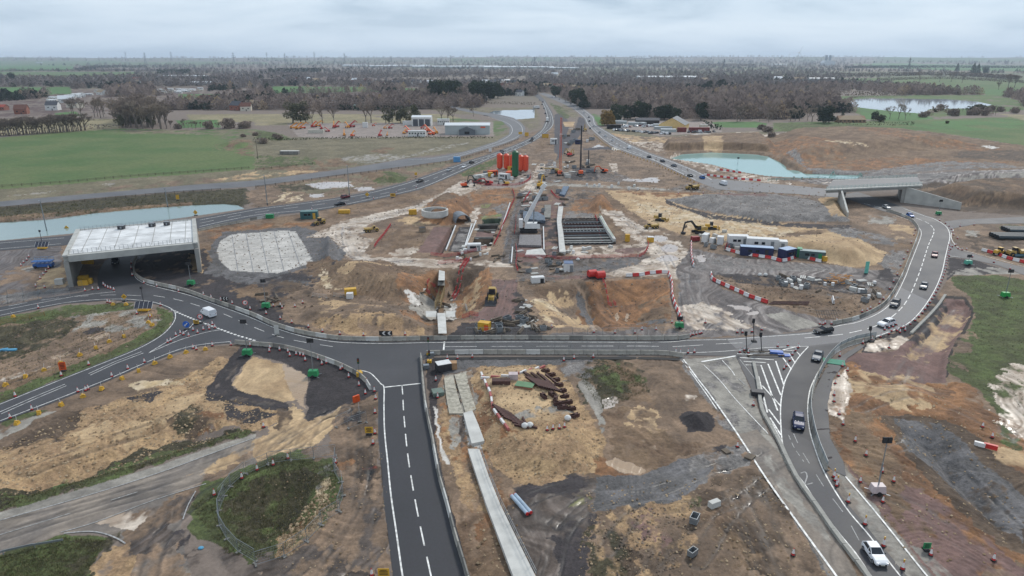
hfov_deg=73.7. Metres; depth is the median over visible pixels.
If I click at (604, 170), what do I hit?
excavator
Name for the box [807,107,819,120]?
tree
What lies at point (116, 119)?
tree
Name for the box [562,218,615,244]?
braced pit
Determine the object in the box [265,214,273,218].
generator
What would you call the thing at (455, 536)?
concrete barrier
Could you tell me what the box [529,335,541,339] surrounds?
concrete barrier
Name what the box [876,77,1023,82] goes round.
hedge
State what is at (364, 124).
shipping container
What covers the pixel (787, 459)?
concrete block
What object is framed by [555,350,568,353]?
concrete barrier
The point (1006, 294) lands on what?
lighting tower
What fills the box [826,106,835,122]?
tree
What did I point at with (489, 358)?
drainage strip
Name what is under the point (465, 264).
red barrier
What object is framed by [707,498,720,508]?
concrete block
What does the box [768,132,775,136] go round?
bush
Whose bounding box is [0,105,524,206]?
service road
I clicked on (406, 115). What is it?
tree
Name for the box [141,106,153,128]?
tree
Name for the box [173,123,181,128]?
bush
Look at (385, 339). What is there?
concrete barrier
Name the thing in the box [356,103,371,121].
tree
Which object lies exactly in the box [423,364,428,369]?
battery box
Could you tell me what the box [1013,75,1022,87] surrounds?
tree
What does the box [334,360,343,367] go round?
concrete barrier
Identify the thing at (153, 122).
tree
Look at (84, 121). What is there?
tree
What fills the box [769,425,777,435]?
concrete block
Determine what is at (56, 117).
tree
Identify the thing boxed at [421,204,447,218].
concrete ring
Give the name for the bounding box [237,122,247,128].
bush
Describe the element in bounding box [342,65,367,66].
warehouse
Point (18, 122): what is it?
tree
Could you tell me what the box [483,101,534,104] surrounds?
hedge
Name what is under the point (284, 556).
fence
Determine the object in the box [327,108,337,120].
tree
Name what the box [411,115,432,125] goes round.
warehouse
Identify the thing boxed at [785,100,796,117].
tree
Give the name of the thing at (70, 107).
tree
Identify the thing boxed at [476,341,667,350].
fence
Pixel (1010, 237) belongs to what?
pipe
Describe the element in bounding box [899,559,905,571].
traffic cone
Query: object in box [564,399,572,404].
rusty clamp
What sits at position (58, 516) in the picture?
lane dashes
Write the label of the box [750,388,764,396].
hydraulic unit
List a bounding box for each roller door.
[413,119,417,125]
[419,119,423,125]
[425,119,429,125]
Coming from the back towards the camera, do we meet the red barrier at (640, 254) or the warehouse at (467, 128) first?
the warehouse at (467, 128)
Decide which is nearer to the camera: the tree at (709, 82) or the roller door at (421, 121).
the roller door at (421, 121)
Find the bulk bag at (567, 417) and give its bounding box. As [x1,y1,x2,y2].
[564,415,570,420]
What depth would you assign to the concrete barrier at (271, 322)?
161.74 m
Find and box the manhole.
[431,387,443,396]
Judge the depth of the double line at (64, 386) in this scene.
129.97 m
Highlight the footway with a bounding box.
[811,344,864,475]
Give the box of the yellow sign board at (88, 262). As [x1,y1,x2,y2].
[81,260,93,263]
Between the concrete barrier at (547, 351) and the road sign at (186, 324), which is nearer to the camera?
the concrete barrier at (547, 351)
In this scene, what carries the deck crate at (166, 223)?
on the box bridge at (110, 241)
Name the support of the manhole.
on the ground
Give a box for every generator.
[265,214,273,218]
[344,287,356,295]
[346,292,353,298]
[409,209,416,214]
[419,226,425,231]
[478,320,490,330]
[563,261,573,271]
[701,232,709,242]
[709,237,715,243]
[717,235,723,244]
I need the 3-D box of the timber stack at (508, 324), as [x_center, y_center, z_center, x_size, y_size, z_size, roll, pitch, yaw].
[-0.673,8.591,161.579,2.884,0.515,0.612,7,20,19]
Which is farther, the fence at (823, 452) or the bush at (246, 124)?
the bush at (246, 124)
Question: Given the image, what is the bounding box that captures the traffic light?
[427,350,431,362]
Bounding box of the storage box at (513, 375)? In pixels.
[509,372,517,379]
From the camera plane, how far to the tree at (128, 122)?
634.56 m
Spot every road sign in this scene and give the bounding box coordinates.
[58,362,66,371]
[183,321,189,329]
[197,314,202,323]
[242,300,247,308]
[274,325,278,335]
[365,427,372,435]
[378,568,389,575]
[379,331,391,336]
[864,261,869,273]
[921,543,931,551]
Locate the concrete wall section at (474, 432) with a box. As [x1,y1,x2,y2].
[463,411,483,445]
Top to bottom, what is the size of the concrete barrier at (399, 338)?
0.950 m
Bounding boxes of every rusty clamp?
[540,391,546,399]
[541,368,549,372]
[547,372,555,376]
[548,390,556,397]
[553,400,563,405]
[554,382,563,386]
[557,404,567,409]
[560,393,568,398]
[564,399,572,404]
[567,406,575,410]
[570,412,579,418]
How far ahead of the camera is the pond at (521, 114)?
788.82 m
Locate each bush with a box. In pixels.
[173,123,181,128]
[202,121,213,128]
[222,118,235,128]
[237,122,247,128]
[241,121,250,127]
[254,138,267,143]
[273,134,283,138]
[762,126,773,131]
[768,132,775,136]
[874,114,886,121]
[918,111,927,116]
[936,104,948,110]
[950,108,959,115]
[966,110,975,114]
[969,108,980,114]
[981,109,993,115]
[997,106,1005,111]
[1009,108,1018,112]
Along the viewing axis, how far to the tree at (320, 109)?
655.73 m
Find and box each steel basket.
[496,324,502,332]
[503,315,511,320]
[515,314,523,319]
[520,317,528,323]
[540,325,546,330]
[687,546,697,557]
[689,511,699,525]
[710,244,716,248]
[803,282,809,288]
[860,296,869,302]
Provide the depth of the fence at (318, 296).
180.66 m
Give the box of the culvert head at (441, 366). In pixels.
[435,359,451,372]
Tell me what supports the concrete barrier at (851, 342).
on the new surfacing at (801, 376)
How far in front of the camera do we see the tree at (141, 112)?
609.05 m
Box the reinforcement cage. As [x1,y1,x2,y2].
[435,285,444,309]
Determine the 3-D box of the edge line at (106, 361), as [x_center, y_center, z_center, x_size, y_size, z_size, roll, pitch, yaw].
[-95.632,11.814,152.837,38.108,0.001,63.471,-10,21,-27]
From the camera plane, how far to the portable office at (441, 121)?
646.56 m
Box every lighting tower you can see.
[185,262,197,285]
[239,319,255,356]
[259,279,271,309]
[305,338,321,378]
[672,316,685,329]
[864,437,892,496]
[935,200,942,214]
[963,255,972,265]
[997,269,1013,298]
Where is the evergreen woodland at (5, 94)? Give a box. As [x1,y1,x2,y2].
[0,56,1017,117]
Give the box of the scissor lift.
[30,256,54,268]
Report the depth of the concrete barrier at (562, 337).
153.44 m
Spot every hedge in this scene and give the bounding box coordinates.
[1,124,121,134]
[2,69,145,70]
[4,74,136,77]
[83,65,146,67]
[156,69,189,73]
[253,136,492,139]
[268,67,320,71]
[339,104,407,110]
[358,74,447,77]
[409,71,529,74]
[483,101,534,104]
[576,63,755,66]
[703,120,721,129]
[833,71,1014,78]
[836,89,961,95]
[836,120,914,124]
[844,65,1023,67]
[846,95,905,98]
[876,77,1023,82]
[930,106,958,112]
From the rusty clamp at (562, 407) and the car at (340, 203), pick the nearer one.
the rusty clamp at (562, 407)
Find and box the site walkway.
[557,206,565,254]
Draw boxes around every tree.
[6,72,14,81]
[11,116,25,134]
[18,116,33,133]
[28,120,37,133]
[31,117,42,133]
[33,118,44,132]
[45,114,59,132]
[53,115,68,131]
[59,116,70,131]
[60,114,78,130]
[61,97,74,113]
[63,99,72,112]
[63,112,76,130]
[70,98,87,114]
[71,113,87,130]
[78,116,91,130]
[82,115,93,130]
[89,98,104,117]
[92,96,105,113]
[102,94,127,104]
[108,107,121,117]
[110,104,126,126]
[112,113,119,122]
[116,100,131,126]
[117,109,131,127]
[117,115,123,126]
[122,102,138,127]
[122,112,133,125]
[125,95,150,103]
[125,101,148,128]
[126,97,146,124]
[129,93,143,116]
[132,112,145,125]
[133,110,149,128]
[140,98,164,120]
[141,95,164,119]
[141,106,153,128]
[144,102,168,128]
[145,104,166,128]
[145,115,155,127]
[158,102,170,114]
[158,108,170,128]
[282,101,300,122]
[289,101,310,121]
[305,108,314,123]
[313,104,324,123]
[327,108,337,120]
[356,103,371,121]
[360,102,375,122]
[379,107,391,122]
[381,107,396,123]
[395,108,404,122]
[402,106,411,120]
[409,104,420,114]
[426,79,434,93]
[430,82,436,96]
[431,78,442,95]
[433,106,445,118]
[440,81,451,97]
[441,104,456,118]
[451,83,457,95]
[452,80,461,92]
[467,81,478,94]
[474,82,486,101]
[479,80,488,96]
[485,83,495,99]
[486,80,494,91]
[494,81,504,97]
[551,85,560,96]
[568,89,574,100]
[571,88,584,105]
[578,93,590,108]
[599,110,612,124]
[607,115,615,123]
[610,103,624,119]
[620,104,630,119]
[629,105,635,118]
[633,100,647,117]
[636,103,651,117]
[652,105,664,118]
[659,103,672,119]
[664,104,672,118]
[670,107,681,117]
[694,102,708,119]
[706,80,713,88]
[716,79,725,85]
[732,106,744,120]
[747,104,756,119]
[765,102,779,119]
[768,108,780,119]
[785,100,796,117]
[786,109,797,120]
[806,100,821,107]
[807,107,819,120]
[816,106,829,122]
[820,105,833,122]
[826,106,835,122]
[871,111,879,119]
[898,103,906,118]
[970,63,976,72]
[975,63,981,72]
[982,67,988,72]
[1006,74,1014,86]
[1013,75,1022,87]
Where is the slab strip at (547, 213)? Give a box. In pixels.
[544,205,550,218]
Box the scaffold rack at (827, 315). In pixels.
[816,310,837,318]
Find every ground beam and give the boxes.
[474,237,492,238]
[477,224,498,225]
[477,229,495,231]
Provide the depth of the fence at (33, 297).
178.62 m
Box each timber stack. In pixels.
[255,292,267,295]
[485,328,496,333]
[490,316,501,322]
[503,322,514,325]
[510,320,519,323]
[517,326,524,333]
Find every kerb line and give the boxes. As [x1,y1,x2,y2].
[64,531,124,543]
[183,491,195,518]
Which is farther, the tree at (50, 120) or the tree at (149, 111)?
the tree at (149, 111)
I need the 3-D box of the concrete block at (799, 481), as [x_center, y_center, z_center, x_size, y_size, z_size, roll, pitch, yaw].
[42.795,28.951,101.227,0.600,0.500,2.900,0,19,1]
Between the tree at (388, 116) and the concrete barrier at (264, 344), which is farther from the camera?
the tree at (388, 116)
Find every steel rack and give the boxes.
[492,378,509,384]
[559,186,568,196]
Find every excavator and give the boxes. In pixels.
[460,179,475,186]
[467,175,481,182]
[476,178,492,184]
[498,178,509,184]
[537,174,545,187]
[540,167,558,172]
[594,166,607,172]
[681,220,707,233]
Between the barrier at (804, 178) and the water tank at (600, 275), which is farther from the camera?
the barrier at (804, 178)
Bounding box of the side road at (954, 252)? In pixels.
[946,217,1023,274]
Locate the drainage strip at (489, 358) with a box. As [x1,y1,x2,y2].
[433,357,679,360]
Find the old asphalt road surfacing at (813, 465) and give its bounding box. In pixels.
[783,430,905,575]
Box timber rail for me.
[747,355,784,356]
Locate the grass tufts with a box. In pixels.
[0,189,1023,575]
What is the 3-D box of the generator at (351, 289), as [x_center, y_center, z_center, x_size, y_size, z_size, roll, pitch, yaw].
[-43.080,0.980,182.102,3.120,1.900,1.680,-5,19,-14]
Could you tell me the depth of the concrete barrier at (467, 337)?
153.45 m
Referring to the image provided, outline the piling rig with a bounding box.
[577,125,583,174]
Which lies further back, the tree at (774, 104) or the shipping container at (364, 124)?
the tree at (774, 104)
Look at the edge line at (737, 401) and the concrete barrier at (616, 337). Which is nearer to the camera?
the edge line at (737, 401)
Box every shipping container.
[308,130,323,132]
[362,122,367,127]
[402,121,411,124]
[473,173,487,177]
[487,170,497,174]
[498,173,510,178]
[550,138,556,143]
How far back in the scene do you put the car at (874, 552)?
85.85 m
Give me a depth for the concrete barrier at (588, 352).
145.80 m
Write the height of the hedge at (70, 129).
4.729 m
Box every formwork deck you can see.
[518,235,540,246]
[523,211,544,222]
[525,248,545,256]
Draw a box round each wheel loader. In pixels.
[310,217,325,225]
[484,286,498,305]
[993,247,1005,254]
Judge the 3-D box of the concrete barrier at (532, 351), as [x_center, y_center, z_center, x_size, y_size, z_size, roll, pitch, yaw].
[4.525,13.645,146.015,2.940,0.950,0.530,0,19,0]
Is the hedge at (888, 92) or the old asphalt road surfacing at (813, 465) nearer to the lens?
the old asphalt road surfacing at (813, 465)
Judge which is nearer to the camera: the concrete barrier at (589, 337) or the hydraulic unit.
the hydraulic unit
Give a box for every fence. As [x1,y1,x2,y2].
[0,167,248,186]
[0,280,83,297]
[0,288,69,302]
[0,312,44,322]
[2,188,220,208]
[216,444,345,567]
[255,138,517,186]
[257,162,312,169]
[311,293,327,298]
[334,402,367,429]
[453,303,467,310]
[466,327,677,335]
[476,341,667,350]
[573,264,605,271]
[808,372,829,470]
[818,332,876,378]
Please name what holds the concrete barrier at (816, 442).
on the footway
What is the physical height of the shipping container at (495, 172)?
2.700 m
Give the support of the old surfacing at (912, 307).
on the roundabout road at (386, 364)
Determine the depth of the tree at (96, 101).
713.64 m
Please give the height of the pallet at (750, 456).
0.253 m
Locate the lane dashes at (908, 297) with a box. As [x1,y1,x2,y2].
[808,203,933,337]
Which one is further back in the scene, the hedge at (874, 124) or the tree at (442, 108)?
the tree at (442, 108)
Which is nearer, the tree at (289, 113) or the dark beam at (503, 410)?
the dark beam at (503, 410)
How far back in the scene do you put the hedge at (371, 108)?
821.50 m
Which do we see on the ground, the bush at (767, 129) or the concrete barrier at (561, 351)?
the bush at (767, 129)
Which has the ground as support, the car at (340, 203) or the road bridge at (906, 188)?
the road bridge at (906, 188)
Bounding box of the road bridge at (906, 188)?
[825,175,961,216]
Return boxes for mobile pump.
[530,275,544,283]
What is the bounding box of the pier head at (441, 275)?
[438,270,444,284]
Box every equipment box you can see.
[352,394,359,402]
[453,157,459,161]
[542,133,548,137]
[625,234,629,241]
[647,236,653,242]
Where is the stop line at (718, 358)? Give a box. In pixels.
[701,356,735,361]
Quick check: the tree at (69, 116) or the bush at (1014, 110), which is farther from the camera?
the bush at (1014, 110)
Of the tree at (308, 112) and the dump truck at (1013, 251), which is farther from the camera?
the tree at (308, 112)
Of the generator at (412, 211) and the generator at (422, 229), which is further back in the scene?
the generator at (412, 211)
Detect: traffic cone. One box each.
[861,515,867,525]
[880,536,886,547]
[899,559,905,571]
[928,548,933,556]
[990,553,996,561]
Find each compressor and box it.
[77,275,88,279]
[77,279,88,285]
[82,278,92,283]
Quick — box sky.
[0,0,1023,57]
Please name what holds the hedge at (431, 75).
on the ground
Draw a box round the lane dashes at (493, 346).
[445,343,727,346]
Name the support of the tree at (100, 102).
on the ground
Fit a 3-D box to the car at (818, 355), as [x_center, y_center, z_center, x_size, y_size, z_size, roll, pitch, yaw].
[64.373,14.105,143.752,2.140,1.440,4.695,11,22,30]
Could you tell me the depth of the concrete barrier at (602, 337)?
153.32 m
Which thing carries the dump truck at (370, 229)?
on the ground
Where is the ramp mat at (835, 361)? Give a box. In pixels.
[823,358,845,365]
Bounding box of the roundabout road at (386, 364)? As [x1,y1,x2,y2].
[0,192,951,575]
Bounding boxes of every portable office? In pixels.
[408,130,425,136]
[437,119,448,124]
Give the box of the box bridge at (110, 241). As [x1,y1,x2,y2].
[62,217,201,286]
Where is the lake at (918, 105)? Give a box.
[852,98,990,112]
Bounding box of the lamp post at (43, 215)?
[38,200,46,230]
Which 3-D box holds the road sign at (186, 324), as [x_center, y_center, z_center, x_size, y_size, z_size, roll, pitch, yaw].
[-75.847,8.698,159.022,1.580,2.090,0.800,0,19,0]
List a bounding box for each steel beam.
[525,376,539,386]
[536,372,549,381]
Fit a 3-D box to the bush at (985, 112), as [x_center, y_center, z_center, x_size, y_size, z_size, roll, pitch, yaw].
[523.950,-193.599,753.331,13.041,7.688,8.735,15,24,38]
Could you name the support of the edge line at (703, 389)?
on the ground
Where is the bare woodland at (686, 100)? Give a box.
[0,80,1023,118]
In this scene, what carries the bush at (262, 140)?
on the ground
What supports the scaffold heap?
on the ground
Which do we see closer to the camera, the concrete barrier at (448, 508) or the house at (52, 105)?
the concrete barrier at (448, 508)
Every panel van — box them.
[110,257,119,264]
[200,306,216,317]
[719,180,727,184]
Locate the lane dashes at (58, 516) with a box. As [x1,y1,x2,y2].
[0,492,135,534]
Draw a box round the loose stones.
[0,362,1017,575]
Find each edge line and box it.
[0,341,229,420]
[1,299,175,403]
[62,483,205,531]
[133,262,725,343]
[202,106,547,219]
[203,103,552,225]
[362,370,402,575]
[682,361,716,408]
[683,359,836,575]
[690,346,805,352]
[704,365,767,433]
[728,219,921,339]
[780,347,865,566]
[807,343,900,575]
[845,476,927,575]
[876,208,949,336]
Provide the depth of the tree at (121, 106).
620.12 m
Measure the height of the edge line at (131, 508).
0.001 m
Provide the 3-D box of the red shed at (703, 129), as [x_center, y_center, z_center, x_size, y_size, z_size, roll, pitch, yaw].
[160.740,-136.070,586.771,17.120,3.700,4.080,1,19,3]
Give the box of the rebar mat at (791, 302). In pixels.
[769,301,809,304]
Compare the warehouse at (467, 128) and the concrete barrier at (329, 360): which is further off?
the warehouse at (467, 128)
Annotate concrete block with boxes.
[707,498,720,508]
[758,401,763,408]
[760,408,767,417]
[764,417,772,426]
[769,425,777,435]
[774,435,782,444]
[779,444,786,456]
[784,454,792,466]
[789,465,798,478]
[795,476,806,490]
[803,488,815,502]
[807,276,814,280]
[812,501,825,515]
[821,514,834,530]
[831,528,846,545]
[842,543,858,561]
[849,286,857,291]
[855,560,871,575]
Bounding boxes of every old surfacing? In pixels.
[727,333,807,348]
[808,287,927,345]
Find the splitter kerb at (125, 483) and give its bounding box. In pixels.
[1,437,254,519]
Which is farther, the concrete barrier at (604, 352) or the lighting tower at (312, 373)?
the concrete barrier at (604, 352)
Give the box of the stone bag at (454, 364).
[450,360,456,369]
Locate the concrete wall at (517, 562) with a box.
[468,443,536,575]
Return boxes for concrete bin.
[54,278,64,284]
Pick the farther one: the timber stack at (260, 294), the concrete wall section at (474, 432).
the timber stack at (260, 294)
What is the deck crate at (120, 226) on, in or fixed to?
on the box bridge at (110, 241)
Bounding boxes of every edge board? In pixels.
[446,225,455,250]
[463,224,471,249]
[465,220,476,246]
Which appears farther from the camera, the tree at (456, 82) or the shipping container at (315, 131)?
the tree at (456, 82)
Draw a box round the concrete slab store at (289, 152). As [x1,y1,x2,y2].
[279,150,299,154]
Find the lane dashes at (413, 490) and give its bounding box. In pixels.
[402,386,431,575]
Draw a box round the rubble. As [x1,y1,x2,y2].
[0,133,885,575]
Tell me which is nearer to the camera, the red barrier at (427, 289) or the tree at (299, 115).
the red barrier at (427, 289)
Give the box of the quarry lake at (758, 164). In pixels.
[671,152,858,178]
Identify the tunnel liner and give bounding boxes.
[453,211,470,222]
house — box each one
[0,104,9,109]
[13,104,29,113]
[44,101,61,109]
[57,95,74,102]
[66,99,84,107]
[96,89,105,94]
[229,101,241,110]
[240,102,251,110]
[515,90,523,95]
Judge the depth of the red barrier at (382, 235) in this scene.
241.21 m
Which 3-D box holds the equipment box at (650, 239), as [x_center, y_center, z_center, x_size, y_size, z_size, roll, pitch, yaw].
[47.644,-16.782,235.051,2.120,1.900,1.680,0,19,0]
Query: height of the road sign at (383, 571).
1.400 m
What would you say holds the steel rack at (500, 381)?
on the ground
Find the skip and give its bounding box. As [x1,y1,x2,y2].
[338,209,349,213]
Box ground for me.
[0,57,1023,575]
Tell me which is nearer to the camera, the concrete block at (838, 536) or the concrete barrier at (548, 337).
the concrete block at (838, 536)
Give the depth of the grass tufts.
100.31 m
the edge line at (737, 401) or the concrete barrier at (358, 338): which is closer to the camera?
the edge line at (737, 401)
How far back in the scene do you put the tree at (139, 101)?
641.06 m
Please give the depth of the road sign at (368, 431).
114.53 m
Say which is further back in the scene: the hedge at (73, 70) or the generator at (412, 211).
the hedge at (73, 70)
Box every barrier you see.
[0,539,62,554]
[168,284,175,288]
[208,296,214,301]
[234,340,246,344]
[235,306,242,311]
[242,309,249,314]
[247,341,259,345]
[260,342,272,346]
[269,320,276,325]
[272,343,284,348]
[277,323,285,328]
[284,345,294,350]
[285,326,293,331]
[294,328,303,333]
[295,347,304,353]
[304,330,314,335]
[305,350,314,357]
[315,332,326,337]
[315,353,324,360]
[325,356,333,363]
[327,334,338,339]
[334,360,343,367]
[339,335,351,340]
[344,364,352,372]
[352,336,364,340]
[360,373,365,382]
[365,336,378,340]
[366,379,371,389]
[374,223,391,247]
[379,337,392,340]
[393,336,405,340]
[406,336,419,340]
[420,336,433,339]
[426,279,440,295]
[426,350,439,354]
[430,245,487,257]
[431,434,434,447]
[432,444,436,457]
[434,335,446,339]
[434,454,438,467]
[436,464,440,480]
[437,258,467,264]
[439,475,443,490]
[441,350,454,354]
[442,487,447,504]
[445,500,450,517]
[447,335,460,339]
[449,513,454,532]
[452,257,466,296]
[452,257,469,300]
[453,527,458,546]
[455,350,468,353]
[457,542,463,563]
[461,311,478,318]
[461,335,473,339]
[462,558,468,575]
[469,349,482,353]
[472,174,530,185]
[475,335,487,339]
[483,349,496,353]
[488,335,500,339]
[493,188,514,245]
[498,349,511,353]
[502,335,514,339]
[512,350,525,353]
[515,335,527,339]
[516,253,637,259]
[526,350,539,353]
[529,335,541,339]
[541,350,553,353]
[542,335,555,339]
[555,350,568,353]
[556,335,568,339]
[569,335,582,339]
[569,350,582,353]
[583,335,595,339]
[583,350,596,354]
[597,335,609,339]
[597,350,611,354]
[601,278,616,306]
[610,336,623,339]
[612,350,625,354]
[624,336,636,339]
[626,350,639,354]
[637,336,650,339]
[639,241,648,255]
[640,350,654,354]
[651,336,663,339]
[655,350,668,354]
[664,335,677,339]
[669,351,683,357]
[678,334,689,339]
[768,172,861,180]
[811,426,815,438]
[813,435,818,448]
[816,445,822,458]
[820,455,827,469]
[832,319,842,324]
[840,343,846,349]
[842,317,851,322]
[846,340,854,346]
[852,315,859,320]
[855,337,864,343]
[865,335,874,341]
[974,440,997,450]
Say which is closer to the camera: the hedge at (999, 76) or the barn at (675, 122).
the barn at (675, 122)
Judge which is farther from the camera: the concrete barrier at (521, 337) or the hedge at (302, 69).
the hedge at (302, 69)
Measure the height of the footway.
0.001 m
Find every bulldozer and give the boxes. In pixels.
[653,213,668,221]
[705,222,719,229]
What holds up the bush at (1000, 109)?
on the ground
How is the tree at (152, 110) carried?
on the ground
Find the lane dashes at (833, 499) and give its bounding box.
[794,435,870,560]
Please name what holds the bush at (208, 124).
on the ground
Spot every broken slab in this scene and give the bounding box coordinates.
[444,375,462,414]
[454,372,475,411]
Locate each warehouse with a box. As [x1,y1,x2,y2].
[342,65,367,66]
[369,65,397,66]
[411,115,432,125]
[412,66,446,67]
[444,123,489,134]
[449,66,484,67]
[484,66,526,68]
[528,66,553,68]
[548,67,577,68]
[636,76,697,79]
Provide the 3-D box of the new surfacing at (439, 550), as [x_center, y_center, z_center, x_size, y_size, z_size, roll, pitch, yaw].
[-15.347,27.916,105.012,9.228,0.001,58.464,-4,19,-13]
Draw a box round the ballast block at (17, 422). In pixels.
[13,415,20,425]
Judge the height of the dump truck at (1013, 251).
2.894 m
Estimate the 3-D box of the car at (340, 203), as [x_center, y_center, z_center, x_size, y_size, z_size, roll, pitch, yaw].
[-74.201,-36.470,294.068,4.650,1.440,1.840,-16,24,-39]
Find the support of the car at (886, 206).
on the roundabout road at (386, 364)
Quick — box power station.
[820,55,835,64]
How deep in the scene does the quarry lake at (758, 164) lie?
418.23 m
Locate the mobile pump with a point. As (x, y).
(537, 279)
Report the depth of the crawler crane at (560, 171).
364.97 m
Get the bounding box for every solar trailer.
[34,230,48,248]
[134,286,152,310]
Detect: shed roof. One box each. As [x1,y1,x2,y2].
[616,121,626,123]
[628,122,638,124]
[654,126,671,129]
[660,129,675,131]
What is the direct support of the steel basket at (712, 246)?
on the ground
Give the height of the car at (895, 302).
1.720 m
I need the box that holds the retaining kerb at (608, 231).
[599,213,615,241]
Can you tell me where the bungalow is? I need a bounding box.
[834,115,865,122]
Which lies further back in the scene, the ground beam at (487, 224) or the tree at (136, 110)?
the tree at (136, 110)
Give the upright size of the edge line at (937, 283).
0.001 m
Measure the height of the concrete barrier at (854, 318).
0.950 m
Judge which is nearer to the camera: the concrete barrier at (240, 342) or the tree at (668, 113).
the concrete barrier at (240, 342)
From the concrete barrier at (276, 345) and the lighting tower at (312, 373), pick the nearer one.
the lighting tower at (312, 373)
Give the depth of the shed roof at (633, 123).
646.73 m
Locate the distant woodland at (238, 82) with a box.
[0,55,1023,87]
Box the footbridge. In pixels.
[426,311,454,332]
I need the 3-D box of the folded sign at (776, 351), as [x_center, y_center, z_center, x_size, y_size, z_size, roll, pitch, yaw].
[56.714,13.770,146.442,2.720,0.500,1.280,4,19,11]
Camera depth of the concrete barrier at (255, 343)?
150.17 m
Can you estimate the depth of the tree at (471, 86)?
977.88 m
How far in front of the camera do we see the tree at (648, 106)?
705.61 m
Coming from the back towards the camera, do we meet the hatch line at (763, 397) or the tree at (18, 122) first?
the tree at (18, 122)
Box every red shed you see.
[677,127,686,131]
[689,127,709,131]
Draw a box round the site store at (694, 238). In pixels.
[690,236,699,240]
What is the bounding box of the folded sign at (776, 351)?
[769,350,783,353]
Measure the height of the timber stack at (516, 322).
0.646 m
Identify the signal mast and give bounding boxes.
[744,331,749,350]
[751,318,756,341]
[759,332,764,352]
[868,326,874,342]
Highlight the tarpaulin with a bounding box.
[0,348,17,351]
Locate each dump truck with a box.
[363,225,378,232]
[644,223,658,228]
[685,184,699,189]
[1006,247,1023,256]
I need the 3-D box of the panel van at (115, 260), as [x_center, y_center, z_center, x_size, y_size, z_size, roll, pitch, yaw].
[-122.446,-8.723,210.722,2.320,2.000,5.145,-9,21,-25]
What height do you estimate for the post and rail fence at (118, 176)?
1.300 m
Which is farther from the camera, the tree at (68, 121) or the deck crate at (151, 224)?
the tree at (68, 121)
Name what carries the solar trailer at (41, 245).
on the ground
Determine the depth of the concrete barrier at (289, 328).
158.42 m
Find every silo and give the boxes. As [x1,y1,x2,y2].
[497,152,502,169]
[504,152,508,169]
[512,149,518,177]
[519,153,522,171]
[523,154,528,171]
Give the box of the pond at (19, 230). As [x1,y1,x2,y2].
[0,204,243,240]
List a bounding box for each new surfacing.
[379,384,464,575]
[781,344,837,440]
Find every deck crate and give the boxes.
[117,225,125,228]
[148,222,155,226]
[163,221,169,225]
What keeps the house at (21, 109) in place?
on the ground
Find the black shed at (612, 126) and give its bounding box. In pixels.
[607,124,620,128]
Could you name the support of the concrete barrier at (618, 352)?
on the ground
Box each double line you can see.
[0,353,136,411]
[1,354,139,413]
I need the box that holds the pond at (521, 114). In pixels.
[484,109,534,119]
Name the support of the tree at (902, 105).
on the ground
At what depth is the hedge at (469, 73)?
2558.41 m
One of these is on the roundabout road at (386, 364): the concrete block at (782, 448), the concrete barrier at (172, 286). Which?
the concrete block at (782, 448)
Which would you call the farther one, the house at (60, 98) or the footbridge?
the house at (60, 98)
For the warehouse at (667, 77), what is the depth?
2033.47 m
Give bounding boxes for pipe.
[510,494,528,515]
[513,493,532,513]
[989,232,1023,235]
[991,233,1023,236]
[994,234,1023,237]
[996,235,1023,239]
[1000,226,1023,229]
[1008,229,1023,232]
[1013,254,1023,256]
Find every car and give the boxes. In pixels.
[334,201,344,205]
[340,194,349,198]
[792,411,805,429]
[811,349,823,361]
[813,325,833,334]
[861,541,888,565]
[877,317,895,326]
[882,204,890,208]
[889,297,900,307]
[919,281,927,289]
[931,251,938,257]
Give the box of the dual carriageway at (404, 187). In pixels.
[0,93,553,250]
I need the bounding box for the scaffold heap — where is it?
[824,273,855,283]
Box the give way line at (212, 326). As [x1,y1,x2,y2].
[174,311,255,340]
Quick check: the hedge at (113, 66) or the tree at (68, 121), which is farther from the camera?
the hedge at (113, 66)
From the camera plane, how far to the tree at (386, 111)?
657.96 m
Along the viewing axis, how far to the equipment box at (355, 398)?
125.40 m
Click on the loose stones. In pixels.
(282, 538)
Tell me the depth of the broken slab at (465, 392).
128.99 m
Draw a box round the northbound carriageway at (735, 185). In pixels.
[539,93,837,197]
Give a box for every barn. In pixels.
[635,118,659,124]
[659,116,688,128]
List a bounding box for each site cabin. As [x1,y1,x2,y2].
[300,210,318,218]
[467,242,480,250]
[727,234,748,246]
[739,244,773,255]
[746,236,778,249]
[777,246,796,258]
[779,239,787,247]
[796,247,801,256]
[799,249,825,258]
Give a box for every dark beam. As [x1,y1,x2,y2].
[493,405,514,415]
[503,416,514,421]
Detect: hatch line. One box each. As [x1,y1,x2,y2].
[759,377,767,411]
[760,365,777,410]
[768,364,780,394]
[775,361,784,385]
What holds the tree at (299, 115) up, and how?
on the ground
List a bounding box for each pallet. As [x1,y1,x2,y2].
[514,381,534,389]
[721,448,730,453]
[744,453,755,460]
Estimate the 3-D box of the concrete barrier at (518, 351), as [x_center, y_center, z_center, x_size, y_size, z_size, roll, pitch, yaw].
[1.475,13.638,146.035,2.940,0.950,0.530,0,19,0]
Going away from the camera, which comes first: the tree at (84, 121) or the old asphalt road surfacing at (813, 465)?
the old asphalt road surfacing at (813, 465)
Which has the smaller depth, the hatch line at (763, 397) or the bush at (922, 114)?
the hatch line at (763, 397)
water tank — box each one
[587,269,596,278]
[595,271,605,279]
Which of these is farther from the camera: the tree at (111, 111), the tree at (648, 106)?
the tree at (648, 106)
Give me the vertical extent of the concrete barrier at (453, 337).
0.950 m
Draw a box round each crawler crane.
[519,183,546,232]
[557,117,562,175]
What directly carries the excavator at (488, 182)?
on the ground

